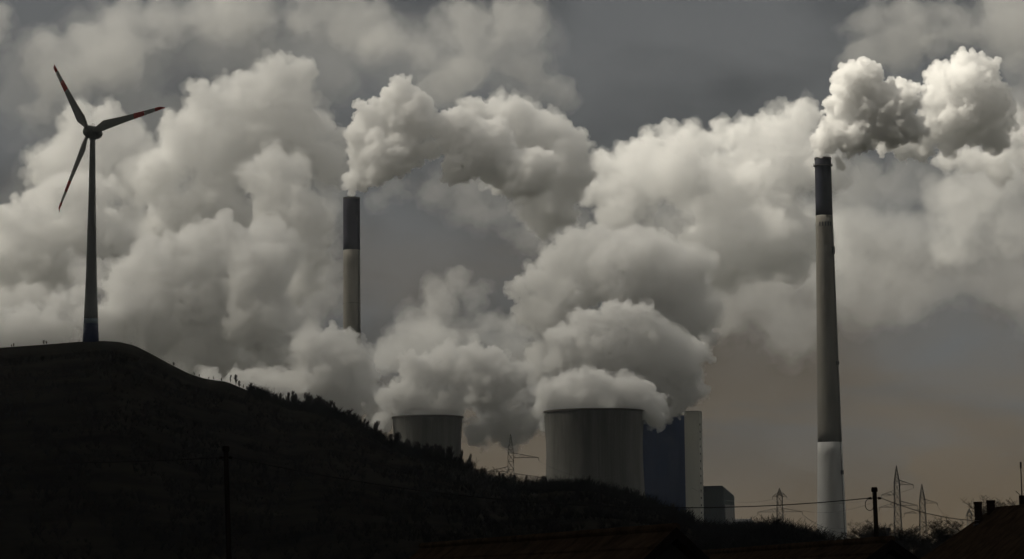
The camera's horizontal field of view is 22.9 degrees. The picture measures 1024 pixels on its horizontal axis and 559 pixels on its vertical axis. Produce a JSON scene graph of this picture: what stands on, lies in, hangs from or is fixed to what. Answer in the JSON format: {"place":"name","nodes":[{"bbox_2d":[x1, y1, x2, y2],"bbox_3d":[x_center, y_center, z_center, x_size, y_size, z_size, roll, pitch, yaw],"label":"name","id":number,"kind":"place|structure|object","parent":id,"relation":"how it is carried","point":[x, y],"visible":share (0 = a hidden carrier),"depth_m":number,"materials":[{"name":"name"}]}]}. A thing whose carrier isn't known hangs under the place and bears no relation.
{"place":"outdoors","nodes":[
{"label":"outdoors","id":0,"kind":"place"},
{"bbox_2d":[0,341,921,558],"bbox_3d":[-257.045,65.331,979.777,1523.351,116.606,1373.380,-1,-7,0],"label":"hill","id":1,"kind":"structure","parent":0,"point":[50,410],"depth_m":709.01,"materials":[{"name":"black soil"}]},
{"bbox_2d":[53,64,164,341],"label":"wind turbine","id":2,"kind":"object","parent":1,"relation":"on","point":[90,324],"visible":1,"depth_m":1168.59,"materials":[{"name":"grey paint"}]},
{"bbox_2d":[303,392,309,403],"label":"bare tree","id":3,"kind":"object","parent":1,"relation":"on","point":[306,395],"visible":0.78,"depth_m":1142.18,"materials":[{"name":"black plant"}]},
{"bbox_2d":[317,397,324,406],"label":"bare tree","id":4,"kind":"object","parent":1,"relation":"on","point":[321,401],"visible":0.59,"depth_m":1117.69,"materials":[{"name":"black plant"}]},
{"bbox_2d":[375,420,379,431],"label":"bare tree","id":5,"kind":"object","parent":1,"relation":"on","point":[376,426],"visible":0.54,"depth_m":1069.84,"materials":[{"name":"black plant"}]},
{"bbox_2d":[392,432,401,443],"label":"bare tree","id":6,"kind":"object","parent":1,"relation":"on","point":[397,437],"visible":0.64,"depth_m":1055.01,"materials":[{"name":"black plant"}]},
{"bbox_2d":[0,348,837,558],"bbox_3d":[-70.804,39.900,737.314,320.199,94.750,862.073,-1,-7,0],"label":"undergrowth","id":7,"kind":"object","parent":1,"relation":"on","point":[716,533],"visible":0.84,"depth_m":717.18,"materials":[{"name":"black plant"}]},
{"bbox_2d":[445,445,454,457],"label":"bare tree","id":8,"kind":"object","parent":1,"relation":"on","point":[448,449],"visible":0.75,"depth_m":1010.26,"materials":[{"name":"black plant"}]},
{"bbox_2d":[0,0,1023,551],"label":"sky","id":9,"kind":"structure","parent":0,"point":[565,204],"materials":[{"name":"grey"}]},
{"bbox_2d":[408,523,709,558],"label":"row house","id":10,"kind":"structure","parent":0,"point":[665,541],"depth_m":77.96,"materials":[{"name":"tile"}]},
{"bbox_2d":[643,411,703,520],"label":"boiler house","id":11,"kind":"structure","parent":0,"point":[673,457],"depth_m":1799.07,"materials":[{"name":"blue metal"}]},
{"bbox_2d":[703,486,734,524],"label":"turbine hall","id":12,"kind":"structure","parent":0,"point":[720,493],"depth_m":1837.54,"materials":[{"name":"metal"}]},
{"bbox_2d":[734,519,752,523],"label":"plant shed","id":13,"kind":"structure","parent":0,"point":[736,521],"depth_m":1855.38,"materials":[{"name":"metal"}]},
{"bbox_2d":[701,528,918,558],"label":"row house","id":14,"kind":"structure","parent":0,"point":[885,547],"depth_m":88.13,"materials":[{"name":"tile"}]},
{"bbox_2d":[920,462,1023,558],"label":"house","id":15,"kind":"structure","parent":0,"point":[993,532],"depth_m":144.62,"materials":[{"name":"tile"}]},
{"label":"ground","id":16,"kind":"structure","parent":0,"visible":0},
{"bbox_2d":[216,446,231,558],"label":"utility pole","id":17,"kind":"object","parent":16,"relation":"on","point":[225,449],"visible":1,"depth_m":113.54,"materials":[{"name":"brown wood"}]},
{"bbox_2d":[232,457,867,507],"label":"overhead wire","id":18,"kind":"object","parent":17,"relation":"attached to","point":[544,502],"visible":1,"depth_m":118.70,"materials":[{"name":"black metal"}]},
{"bbox_2d":[343,196,361,422],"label":"chimney","id":19,"kind":"object","parent":16,"relation":"on","point":[351,318],"visible":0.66,"depth_m":2018.77,"materials":[{"name":"concrete"}]},
{"bbox_2d":[391,415,463,458],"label":"cooling tower","id":20,"kind":"structure","parent":16,"relation":"on","point":[444,431],"depth_m":1709.53,"materials":[{"name":"concrete"}]},
{"bbox_2d":[437,454,501,489],"bbox_3d":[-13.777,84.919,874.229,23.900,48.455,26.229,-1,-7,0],"label":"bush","id":21,"kind":"object","parent":16,"relation":"on","point":[482,484],"visible":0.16,"depth_m":872.07,"materials":[{"name":"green plant"}]},
{"bbox_2d":[487,434,538,477],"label":"pylon","id":22,"kind":"object","parent":16,"relation":"on","point":[507,471],"visible":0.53,"depth_m":997.96,"materials":[{"name":"metal"}]},
{"bbox_2d":[542,408,644,495],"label":"cooling tower","id":23,"kind":"structure","parent":16,"relation":"on","point":[605,444],"depth_m":1578.02,"materials":[{"name":"concrete"}]},
{"bbox_2d":[757,488,802,523],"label":"pylon","id":24,"kind":"object","parent":16,"relation":"on","point":[780,494],"visible":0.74,"depth_m":1244.88,"materials":[{"name":"metal"}]},
{"bbox_2d":[813,156,846,539],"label":"chimney","id":25,"kind":"object","parent":16,"relation":"on","point":[830,478],"visible":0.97,"depth_m":1823.64,"materials":[{"name":"white paint"}]},
{"bbox_2d":[819,531,851,540],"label":"bare tree","id":26,"kind":"object","parent":16,"relation":"on","point":[832,535],"visible":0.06,"depth_m":634.42,"materials":[{"name":"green plant"}]},
{"bbox_2d":[832,527,869,539],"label":"bare tree","id":27,"kind":"object","parent":16,"relation":"on","point":[848,537],"visible":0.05,"depth_m":599.55,"materials":[{"name":"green plant"}]},
{"bbox_2d":[841,519,899,541],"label":"bare tree","id":28,"kind":"object","parent":16,"relation":"on","point":[867,534],"visible":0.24,"depth_m":555.25,"materials":[{"name":"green plant"}]},
{"bbox_2d":[865,487,880,536],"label":"utility pole","id":29,"kind":"object","parent":16,"relation":"on","point":[874,490],"visible":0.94,"depth_m":124.47,"materials":[{"name":"brown wood"}]},
{"bbox_2d":[774,500,869,512],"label":"power line","id":30,"kind":"object","parent":29,"relation":"attached to","point":[821,512],"visible":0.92,"depth_m":1116.38,"materials":[{"name":"black metal"}]},
{"bbox_2d":[881,498,978,520],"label":"overhead wire","id":31,"kind":"object","parent":29,"relation":"attached to","point":[929,513],"visible":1,"depth_m":135.46,"materials":[{"name":"black metal"}]},
{"bbox_2d":[879,466,917,533],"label":"pylon","id":32,"kind":"object","parent":16,"relation":"on","point":[899,497],"visible":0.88,"depth_m":996.52,"materials":[{"name":"metal"}]},
{"bbox_2d":[886,526,918,548],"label":"bare tree","id":33,"kind":"object","parent":16,"relation":"on","point":[899,531],"visible":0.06,"depth_m":592.23,"materials":[{"name":"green plant"}]},
{"bbox_2d":[892,525,926,554],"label":"bare tree","id":34,"kind":"object","parent":16,"relation":"on","point":[905,541],"visible":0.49,"depth_m":555.99,"materials":[{"name":"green plant"}]},
{"bbox_2d":[898,524,933,554],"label":"bare tree","id":35,"kind":"object","parent":16,"relation":"on","point":[924,539],"visible":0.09,"depth_m":636.36,"materials":[{"name":"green plant"}]},
{"bbox_2d":[904,484,937,550],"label":"pylon","id":36,"kind":"object","parent":16,"relation":"on","point":[924,501],"visible":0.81,"depth_m":1195.59,"materials":[{"name":"metal"}]},
{"bbox_2d":[904,522,952,554],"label":"bare tree","id":37,"kind":"object","parent":16,"relation":"on","point":[931,540],"visible":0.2,"depth_m":634.93,"materials":[{"name":"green plant"}]},
{"bbox_2d":[919,533,942,554],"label":"bare tree","id":38,"kind":"object","parent":16,"relation":"on","point":[927,544],"visible":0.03,"depth_m":556.56,"materials":[{"name":"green plant"}]},
{"bbox_2d":[912,516,965,556],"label":"bare tree","id":39,"kind":"object","parent":16,"relation":"on","point":[939,535],"visible":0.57,"depth_m":514.87,"materials":[{"name":"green plant"}]},
{"bbox_2d":[966,509,972,525],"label":"pylon","id":40,"kind":"object","parent":16,"relation":"on","point":[969,511],"visible":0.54,"depth_m":1592.87,"materials":[{"name":"metal"}]},
{"bbox_2d":[950,498,1014,534],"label":"bare tree","id":41,"kind":"object","parent":16,"relation":"on","point":[995,505],"visible":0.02,"depth_m":298.70,"materials":[{"name":"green plant"}]},
{"bbox_2d":[960,495,1013,518],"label":"bare tree","id":42,"kind":"object","parent":16,"relation":"on","point":[970,506],"visible":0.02,"depth_m":308.33,"materials":[{"name":"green plant"}]}
]}

